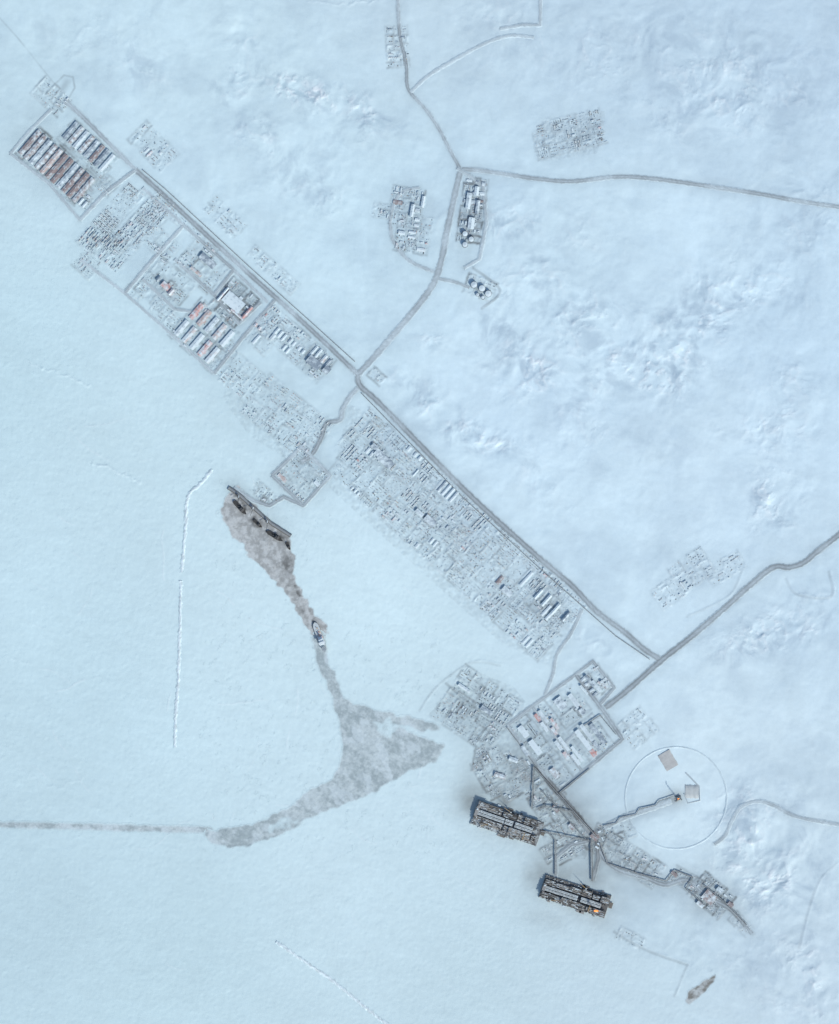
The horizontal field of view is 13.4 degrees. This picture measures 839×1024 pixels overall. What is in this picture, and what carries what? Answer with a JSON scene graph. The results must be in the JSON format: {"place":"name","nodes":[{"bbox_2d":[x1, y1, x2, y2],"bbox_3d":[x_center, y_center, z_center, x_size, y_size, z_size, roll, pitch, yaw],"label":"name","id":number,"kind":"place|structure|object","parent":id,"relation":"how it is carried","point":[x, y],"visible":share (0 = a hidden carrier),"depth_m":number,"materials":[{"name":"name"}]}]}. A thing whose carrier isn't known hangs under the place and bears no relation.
{"place":"outdoors","nodes":[
{"label":"outdoors","id":0,"kind":"place"},
{"bbox_2d":[9,107,52,153],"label":"road","id":1,"kind":"structure","parent":0,"point":[27,133],"depth_m":15999.19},
{"bbox_2d":[9,154,79,220],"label":"road","id":2,"kind":"structure","parent":0,"point":[21,162],"depth_m":15998.58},
{"bbox_2d":[41,141,93,192],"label":"road","id":3,"kind":"structure","parent":0,"point":[90,189],"depth_m":16000.47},
{"bbox_2d":[63,98,136,169],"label":"road","id":4,"kind":"structure","parent":0,"point":[98,132],"depth_m":16004.52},
{"bbox_2d":[0,816,213,836],"bbox_3d":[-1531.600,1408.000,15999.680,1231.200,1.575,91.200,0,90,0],"label":"ice channel","id":5,"kind":"object","parent":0,"point":[130,827],"visible":1,"depth_m":15999.70,"materials":[{"name":"ice"}]},
{"bbox_2d":[80,169,136,220],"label":"road","id":6,"kind":"structure","parent":0,"point":[101,197],"depth_m":16001.08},
{"bbox_2d":[79,257,213,374],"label":"road","id":7,"kind":"structure","parent":0,"point":[144,310],"depth_m":15999.50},
{"bbox_2d":[124,225,183,292],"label":"road","id":8,"kind":"structure","parent":0,"point":[154,257],"depth_m":16000.80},
{"bbox_2d":[141,186,183,224],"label":"road","id":9,"kind":"structure","parent":0,"point":[146,191],"depth_m":16002.16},
{"bbox_2d":[141,277,193,313],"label":"road","id":10,"kind":"structure","parent":0,"point":[144,280],"depth_m":16001.23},
{"bbox_2d":[173,258,213,296],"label":"road","id":11,"kind":"structure","parent":0,"point":[194,276],"depth_m":16000.92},
{"bbox_2d":[176,224,234,295],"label":"road","id":12,"kind":"structure","parent":0,"point":[227,264],"depth_m":16001.06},
{"bbox_2d":[213,295,261,324],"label":"road","id":13,"kind":"structure","parent":0,"point":[234,318],"depth_m":16001.08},
{"bbox_2d":[214,299,275,374],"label":"road","id":14,"kind":"structure","parent":0,"point":[235,346],"depth_m":16000.21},
{"bbox_2d":[135,167,358,375],"bbox_3d":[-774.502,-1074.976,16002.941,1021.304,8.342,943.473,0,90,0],"label":"road","id":15,"kind":"structure","parent":0,"point":[254,278],"depth_m":16002.08,"materials":[{"name":"snow"}]},
{"bbox_2d":[234,268,268,303],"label":"road","id":16,"kind":"structure","parent":0,"point":[252,287],"depth_m":16000.82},
{"bbox_2d":[233,485,303,507],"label":"road","id":17,"kind":"structure","parent":0,"point":[279,499],"depth_m":15998.86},
{"bbox_2d":[215,480,331,651],"bbox_3d":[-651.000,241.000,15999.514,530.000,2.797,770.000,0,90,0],"label":"harbour water","id":18,"kind":"structure","parent":0,"point":[273,558],"depth_m":15999.76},
{"bbox_2d":[313,622,325,650],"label":"icebreaker ship","id":19,"kind":"object","parent":18,"relation":"on","point":[319,635],"visible":1,"depth_m":15992.20,"materials":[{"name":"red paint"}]},
{"bbox_2d":[270,444,332,507],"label":"road","id":20,"kind":"structure","parent":0,"point":[286,461],"depth_m":15999.35,"materials":[{"name":"snow"}]},
{"bbox_2d":[200,624,451,853],"bbox_3d":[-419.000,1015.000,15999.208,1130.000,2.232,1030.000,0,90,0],"label":"ice channel","id":21,"kind":"object","parent":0,"point":[380,749],"visible":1,"depth_m":15999.51,"materials":[{"name":"ice"}]},
{"bbox_2d":[300,386,359,463],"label":"road","id":22,"kind":"structure","parent":0,"point":[341,412],"depth_m":16000.10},
{"bbox_2d":[387,186,419,223],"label":"road","id":23,"kind":"structure","parent":0,"point":[407,189],"depth_m":15997.59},
{"bbox_2d":[357,171,463,375],"bbox_3d":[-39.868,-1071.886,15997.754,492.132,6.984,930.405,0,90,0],"label":"road","id":24,"kind":"structure","parent":0,"point":[401,324],"depth_m":15997.45,"materials":[{"name":"snow"}]},
{"bbox_2d":[388,223,434,273],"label":"road","id":25,"kind":"structure","parent":0,"point":[402,254],"depth_m":15997.08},
{"bbox_2d":[0,0,838,1023],"bbox_3d":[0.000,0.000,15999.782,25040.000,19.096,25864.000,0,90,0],"label":"ground","id":26,"kind":"structure","parent":0,"point":[616,400],"depth_m":16000.04,"materials":[{"name":"snow"}]},
{"bbox_2d":[18,130,41,155],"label":"warehouse","id":27,"kind":"structure","parent":26,"relation":"on","point":[29,142],"depth_m":15994.01,"materials":[{"name":"grey metal"}]},
{"bbox_2d":[24,134,46,159],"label":"warehouse","id":28,"kind":"structure","parent":26,"relation":"on","point":[35,146],"depth_m":15994.02,"materials":[{"name":"grey metal"}]},
{"bbox_2d":[29,139,51,164],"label":"warehouse","id":29,"kind":"structure","parent":26,"relation":"on","point":[42,149],"depth_m":15994.85,"materials":[{"name":"grey metal"}]},
{"bbox_2d":[34,144,57,169],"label":"warehouse","id":30,"kind":"structure","parent":26,"relation":"on","point":[44,158],"depth_m":15995.64,"materials":[{"name":"grey metal"}]},
{"bbox_2d":[40,148,62,173],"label":"warehouse","id":31,"kind":"structure","parent":26,"relation":"on","point":[50,162],"depth_m":15994.83,"materials":[{"name":"grey metal"}]},
{"bbox_2d":[45,153,67,178],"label":"warehouse","id":32,"kind":"structure","parent":26,"relation":"on","point":[56,166],"depth_m":15995.63,"materials":[{"name":"brown metal"}]},
{"bbox_2d":[50,158,73,183],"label":"warehouse","id":33,"kind":"structure","parent":26,"relation":"on","point":[61,171],"depth_m":15996.06,"materials":[{"name":"brown metal"}]},
{"bbox_2d":[16,78,110,206],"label":"scattered supplies","id":34,"kind":"object","parent":26,"relation":"on","point":[75,151],"visible":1,"depth_m":16000.95,"materials":[{"name":"grey metal"}]},
{"bbox_2d":[55,163,78,187],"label":"warehouse","id":35,"kind":"structure","parent":26,"relation":"on","point":[66,176],"depth_m":15996.09,"materials":[{"name":"grey metal"}]},
{"bbox_2d":[62,121,78,138],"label":"warehouse","id":36,"kind":"structure","parent":26,"relation":"on","point":[75,124],"depth_m":15997.58,"materials":[{"name":"grey metal"}]},
{"bbox_2d":[61,168,84,192],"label":"warehouse","id":37,"kind":"structure","parent":26,"relation":"on","point":[71,181],"depth_m":15995.96,"materials":[{"name":"grey metal"}]},
{"bbox_2d":[67,126,83,143],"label":"warehouse","id":38,"kind":"structure","parent":26,"relation":"on","point":[80,129],"depth_m":15998.09,"materials":[{"name":"grey metal"}]},
{"bbox_2d":[66,172,89,197],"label":"warehouse","id":39,"kind":"structure","parent":26,"relation":"on","point":[77,185],"depth_m":15995.35,"materials":[{"name":"brown metal"}]},
{"bbox_2d":[73,130,88,148],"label":"warehouse","id":40,"kind":"structure","parent":26,"relation":"on","point":[78,142],"depth_m":15998.20,"materials":[{"name":"grey metal"}]},
{"bbox_2d":[72,177,94,201],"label":"warehouse","id":41,"kind":"structure","parent":26,"relation":"on","point":[83,189],"depth_m":15995.24,"materials":[{"name":"grey metal"}]},
{"bbox_2d":[78,135,94,153],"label":"warehouse","id":42,"kind":"structure","parent":26,"relation":"on","point":[85,144],"depth_m":15998.52,"materials":[{"name":"grey metal"}]},
{"bbox_2d":[83,140,99,157],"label":"warehouse","id":43,"kind":"structure","parent":26,"relation":"on","point":[92,147],"depth_m":15998.14,"materials":[{"name":"grey metal"}]},
{"bbox_2d":[88,144,104,162],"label":"warehouse","id":44,"kind":"structure","parent":26,"relation":"on","point":[96,153],"depth_m":15997.86,"materials":[{"name":"brown metal"}]},
{"bbox_2d":[93,149,109,166],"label":"warehouse","id":45,"kind":"structure","parent":26,"relation":"on","point":[106,152],"depth_m":15997.48,"materials":[{"name":"grey metal"}]},
{"bbox_2d":[98,153,114,171],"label":"warehouse","id":46,"kind":"structure","parent":26,"relation":"on","point":[104,165],"depth_m":15997.93,"materials":[{"name":"grey metal"}]},
{"bbox_2d":[173,580,183,746],"bbox_3d":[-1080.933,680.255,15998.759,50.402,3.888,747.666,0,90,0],"label":"breakwater","id":47,"kind":"object","parent":26,"relation":"on","point":[178,664],"visible":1,"depth_m":15998.26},
{"bbox_2d":[129,263,233,371],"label":"scattered supplies","id":48,"kind":"object","parent":26,"relation":"on","point":[171,312],"visible":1,"depth_m":16000.99,"materials":[{"name":"grey metal"}]},
{"bbox_2d":[174,320,188,336],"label":"warehouse","id":49,"kind":"structure","parent":26,"relation":"on","point":[181,327],"depth_m":15995.68,"materials":[{"name":"grey metal"}]},
{"bbox_2d":[182,326,196,342],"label":"warehouse","id":50,"kind":"structure","parent":26,"relation":"on","point":[189,334],"depth_m":15995.95,"materials":[{"name":"grey metal"}]},
{"bbox_2d":[179,469,212,572],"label":"breakwater","id":51,"kind":"object","parent":26,"relation":"on","point":[186,503],"visible":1,"depth_m":15998.00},
{"bbox_2d":[188,303,203,319],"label":"warehouse","id":52,"kind":"structure","parent":26,"relation":"on","point":[196,311],"depth_m":15997.82,"materials":[{"name":"red metal"}]},
{"bbox_2d":[189,333,204,349],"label":"warehouse","id":53,"kind":"structure","parent":26,"relation":"on","point":[197,341],"depth_m":15995.49,"materials":[{"name":"grey metal"}]},
{"bbox_2d":[196,310,211,325],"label":"warehouse","id":54,"kind":"structure","parent":26,"relation":"on","point":[203,318],"depth_m":15997.45,"materials":[{"name":"grey metal"}]},
{"bbox_2d":[197,340,212,356],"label":"warehouse","id":55,"kind":"structure","parent":26,"relation":"on","point":[204,348],"depth_m":15996.36,"materials":[{"name":"grey metal"}]},
{"bbox_2d":[199,253,216,268],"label":"warehouse","id":56,"kind":"structure","parent":26,"relation":"on","point":[207,260],"depth_m":15993.76,"materials":[{"name":"grey metal"}]},
{"bbox_2d":[204,317,219,332],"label":"warehouse","id":57,"kind":"structure","parent":26,"relation":"on","point":[211,325],"depth_m":15997.40,"materials":[{"name":"grey metal"}]},
{"bbox_2d":[204,347,219,363],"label":"warehouse","id":58,"kind":"structure","parent":26,"relation":"on","point":[212,355],"depth_m":15996.26,"materials":[{"name":"grey metal"}]},
{"bbox_2d":[171,210,257,320],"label":"scattered supplies","id":59,"kind":"object","parent":26,"relation":"on","point":[219,275],"visible":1,"depth_m":16000.85,"materials":[{"name":"grey metal"}]},
{"bbox_2d":[134,125,296,290],"bbox_3d":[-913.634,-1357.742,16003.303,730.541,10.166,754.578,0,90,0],"label":"scattered supplies","id":60,"kind":"object","parent":26,"relation":"on","point":[209,205],"visible":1,"depth_m":16002.87,"materials":[{"name":"grey metal"}]},
{"bbox_2d":[212,323,227,339],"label":"warehouse","id":61,"kind":"structure","parent":26,"relation":"on","point":[219,331],"depth_m":15996.74,"materials":[{"name":"grey metal"}]},
{"bbox_2d":[219,330,234,346],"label":"warehouse","id":62,"kind":"structure","parent":26,"relation":"on","point":[227,338],"depth_m":15996.05,"materials":[{"name":"grey metal"}]},
{"bbox_2d":[221,290,245,312],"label":"warehouse","id":63,"kind":"structure","parent":26,"relation":"on","point":[233,301],"depth_m":15994.51,"materials":[{"name":"grey metal"}]},
{"bbox_2d":[143,170,354,361],"bbox_3d":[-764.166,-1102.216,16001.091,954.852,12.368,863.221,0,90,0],"label":"pipe rack","id":64,"kind":"object","parent":26,"relation":"on","point":[248,265],"visible":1,"depth_m":15998.80,"materials":[{"name":"metal"}]},
{"bbox_2d":[228,486,291,536],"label":"quay wall","id":65,"kind":"structure","parent":26,"relation":"on","point":[259,512],"depth_m":15995.64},
{"bbox_2d":[253,452,326,502],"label":"scattered supplies","id":66,"kind":"object","parent":26,"relation":"on","point":[286,483],"visible":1,"depth_m":15999.18,"materials":[{"name":"grey metal"}]},
{"bbox_2d":[306,354,322,370],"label":"warehouse","id":67,"kind":"structure","parent":26,"relation":"on","point":[312,361],"depth_m":15993.10,"materials":[{"name":"grey metal"}]},
{"bbox_2d":[276,941,390,1023],"bbox_3d":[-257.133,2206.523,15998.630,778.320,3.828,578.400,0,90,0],"label":"breakwater","id":68,"kind":"object","parent":26,"relation":"on","point":[333,981],"visible":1,"depth_m":15998.15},
{"bbox_2d":[376,453,394,468],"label":"warehouse","id":69,"kind":"structure","parent":26,"relation":"on","point":[386,461],"depth_m":15990.29,"materials":[{"name":"grey metal"}]},
{"bbox_2d":[372,26,430,253],"bbox_3d":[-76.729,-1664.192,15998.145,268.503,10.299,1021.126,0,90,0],"label":"scattered supplies","id":70,"kind":"object","parent":26,"relation":"on","point":[400,187],"visible":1,"depth_m":15997.19,"materials":[{"name":"grey metal"}]},
{"bbox_2d":[76,110,741,602],"bbox_3d":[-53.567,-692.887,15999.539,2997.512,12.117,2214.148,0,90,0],"label":"scattered supplies","id":71,"kind":"object","parent":26,"relation":"on","point":[240,362],"visible":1,"depth_m":16000.27,"materials":[{"name":"grey metal"}]},
{"bbox_2d":[246,307,584,656],"bbox_3d":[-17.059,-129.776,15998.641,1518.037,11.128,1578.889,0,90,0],"label":"scattered supplies","id":72,"kind":"object","parent":26,"relation":"on","point":[444,521],"visible":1,"depth_m":15999.12,"materials":[{"name":"grey metal"}]},
{"bbox_2d":[423,514,436,527],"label":"warehouse","id":73,"kind":"structure","parent":26,"relation":"on","point":[430,521],"depth_m":15992.79,"materials":[{"name":"grey metal"}]},
{"bbox_2d":[465,192,471,208],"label":"warehouse","id":74,"kind":"structure","parent":26,"relation":"on","point":[468,200],"depth_m":15990.20,"materials":[{"name":"grey metal"}]},
{"bbox_2d":[457,178,496,291],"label":"scattered supplies","id":75,"kind":"object","parent":26,"relation":"on","point":[475,227],"visible":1,"depth_m":15996.53,"materials":[{"name":"grey metal"}]},
{"bbox_2d":[361,393,649,659],"bbox_3d":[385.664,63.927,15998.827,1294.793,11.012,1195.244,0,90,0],"label":"pipe rack","id":76,"kind":"object","parent":26,"relation":"on","point":[502,533],"visible":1,"depth_m":15997.28,"materials":[{"name":"metal"}]},
{"bbox_2d":[470,799,544,845],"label":"gas plant platform","id":77,"kind":"structure","parent":26,"relation":"on","point":[505,822],"depth_m":15984.75,"materials":[{"name":"metal"}]},
{"bbox_2d":[528,739,541,754],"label":"warehouse","id":78,"kind":"structure","parent":26,"relation":"on","point":[535,747],"depth_m":15991.94,"materials":[{"name":"grey metal"}]},
{"bbox_2d":[507,728,588,793],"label":"pipe rack","id":79,"kind":"object","parent":26,"relation":"on","point":[541,772],"visible":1,"depth_m":15991.69,"materials":[{"name":"metal"}]},
{"bbox_2d":[553,696,566,710],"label":"warehouse","id":80,"kind":"structure","parent":26,"relation":"on","point":[560,703],"depth_m":15995.52,"materials":[{"name":"grey metal"}]},
{"bbox_2d":[536,768,595,835],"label":"pipe rack","id":81,"kind":"object","parent":26,"relation":"on","point":[563,799],"visible":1,"depth_m":15987.59,"materials":[{"name":"metal"}]},
{"bbox_2d":[538,875,612,917],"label":"gas plant platform","id":82,"kind":"structure","parent":26,"relation":"on","point":[575,896],"depth_m":15984.93,"materials":[{"name":"metal"}]},
{"bbox_2d":[575,729,591,750],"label":"warehouse","id":83,"kind":"structure","parent":26,"relation":"on","point":[581,737],"depth_m":15991.10,"materials":[{"name":"grey metal"}]},
{"bbox_2d":[513,667,656,785],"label":"scattered supplies","id":84,"kind":"object","parent":26,"relation":"on","point":[566,725],"visible":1,"depth_m":15998.21,"materials":[{"name":"grey metal"}]},
{"bbox_2d":[580,724,594,741],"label":"warehouse","id":85,"kind":"structure","parent":26,"relation":"on","point":[587,733],"depth_m":15992.11,"materials":[{"name":"grey metal"}]},
{"bbox_2d":[433,667,751,945],"bbox_3d":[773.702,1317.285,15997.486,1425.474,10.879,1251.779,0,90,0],"label":"scattered supplies","id":86,"kind":"object","parent":26,"relation":"on","point":[539,786],"visible":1,"depth_m":15997.56,"materials":[{"name":"grey metal"}]},
{"bbox_2d":[589,723,606,744],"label":"warehouse","id":87,"kind":"structure","parent":26,"relation":"on","point":[598,734],"depth_m":15992.18,"materials":[{"name":"grey metal"}]},
{"bbox_2d":[600,843,691,881],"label":"pipe rack","id":88,"kind":"object","parent":26,"relation":"on","point":[642,874],"visible":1,"depth_m":15992.53,"materials":[{"name":"metal"}]},
{"bbox_2d":[701,889,716,904],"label":"warehouse","id":89,"kind":"structure","parent":26,"relation":"on","point":[709,897],"depth_m":15991.93,"materials":[{"name":"grey metal"}]},
{"bbox_2d":[395,0,461,167],"bbox_3d":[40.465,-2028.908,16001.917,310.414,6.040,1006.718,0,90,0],"label":"road","id":90,"kind":"structure","parent":0,"point":[418,101],"depth_m":16000.98,"materials":[{"name":"snow"}]},
{"bbox_2d":[439,277,469,289],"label":"road","id":91,"kind":"structure","parent":0,"point":[452,281],"depth_m":15994.15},
{"bbox_2d":[410,33,533,92],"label":"road","id":92,"kind":"structure","parent":0,"point":[421,81],"depth_m":16000.92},
{"bbox_2d":[456,166,488,269],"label":"road","id":93,"kind":"structure","parent":0,"point":[484,230],"depth_m":15995.71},
{"bbox_2d":[354,374,660,660],"bbox_3d":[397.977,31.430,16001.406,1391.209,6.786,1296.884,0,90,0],"label":"road","id":94,"kind":"structure","parent":0,"point":[490,514],"depth_m":16000.60,"materials":[{"name":"snow"}]},
{"bbox_2d":[500,0,542,30],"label":"road","id":95,"kind":"structure","parent":0,"point":[525,24],"depth_m":15997.63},
{"bbox_2d":[505,725,547,778],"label":"road","id":96,"kind":"structure","parent":0,"point":[517,737],"depth_m":15998.13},
{"bbox_2d":[506,673,575,725],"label":"road","id":97,"kind":"structure","parent":0,"point":[540,700],"depth_m":16000.65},
{"bbox_2d":[532,707,582,771],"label":"road","id":98,"kind":"structure","parent":0,"point":[555,737],"depth_m":15997.28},
{"bbox_2d":[543,609,583,694],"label":"road","id":99,"kind":"structure","parent":0,"point":[569,635],"depth_m":16001.49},
{"bbox_2d":[544,777,595,841],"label":"road","id":100,"kind":"structure","parent":0,"point":[586,830],"depth_m":15995.39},
{"bbox_2d":[552,838,592,877],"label":"road","id":101,"kind":"structure","parent":0,"point":[565,849],"depth_m":15997.64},
{"bbox_2d":[561,713,603,746],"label":"road","id":102,"kind":"structure","parent":0,"point":[570,737],"depth_m":15999.15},
{"bbox_2d":[560,675,624,792],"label":"road","id":103,"kind":"structure","parent":0,"point":[599,758],"depth_m":15997.27,"materials":[{"name":"snow"}]},
{"bbox_2d":[590,840,600,880],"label":"road","id":104,"kind":"structure","parent":0,"point":[597,861],"depth_m":15996.85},
{"bbox_2d":[575,659,616,704],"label":"road","id":105,"kind":"structure","parent":0,"point":[602,673],"depth_m":16001.69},
{"bbox_2d":[602,798,671,830],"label":"road","id":106,"kind":"structure","parent":0,"point":[662,804],"depth_m":15994.42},
{"bbox_2d":[462,167,838,209],"bbox_3d":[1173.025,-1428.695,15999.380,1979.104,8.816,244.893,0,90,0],"label":"road","id":107,"kind":"structure","parent":0,"point":[638,177],"depth_m":15998.14,"materials":[{"name":"snow"}]},
{"bbox_2d":[658,749,677,770],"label":"pavement","id":108,"kind":"structure","parent":0,"point":[668,760],"depth_m":15997.65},
{"bbox_2d":[598,839,753,935],"bbox_3d":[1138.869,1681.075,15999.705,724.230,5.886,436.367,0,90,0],"label":"road","id":109,"kind":"structure","parent":0,"point":[700,891],"depth_m":15998.30,"materials":[{"name":"snow"}]},
{"bbox_2d":[624,746,727,849],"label":"path","id":110,"kind":"structure","parent":0,"point":[701,841],"depth_m":15999.64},
{"bbox_2d":[685,784,698,798],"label":"pavement","id":111,"kind":"structure","parent":0,"point":[691,791],"depth_m":16001.71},
{"bbox_2d":[683,772,700,803],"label":"path","id":112,"kind":"structure","parent":0,"point":[691,778],"depth_m":16002.49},
{"bbox_2d":[685,969,715,1004],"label":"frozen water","id":113,"kind":"structure","parent":0,"point":[697,991],"depth_m":15999.10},
{"bbox_2d":[604,531,838,709],"bbox_3d":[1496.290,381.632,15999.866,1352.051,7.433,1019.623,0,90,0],"label":"road","id":114,"kind":"structure","parent":0,"point":[631,686],"depth_m":15999.73,"materials":[{"name":"snow"}]},
{"bbox_2d":[713,799,838,846],"bbox_3d":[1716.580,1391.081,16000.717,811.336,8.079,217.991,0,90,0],"label":"road","id":115,"kind":"structure","parent":0,"point":[741,806],"depth_m":16000.92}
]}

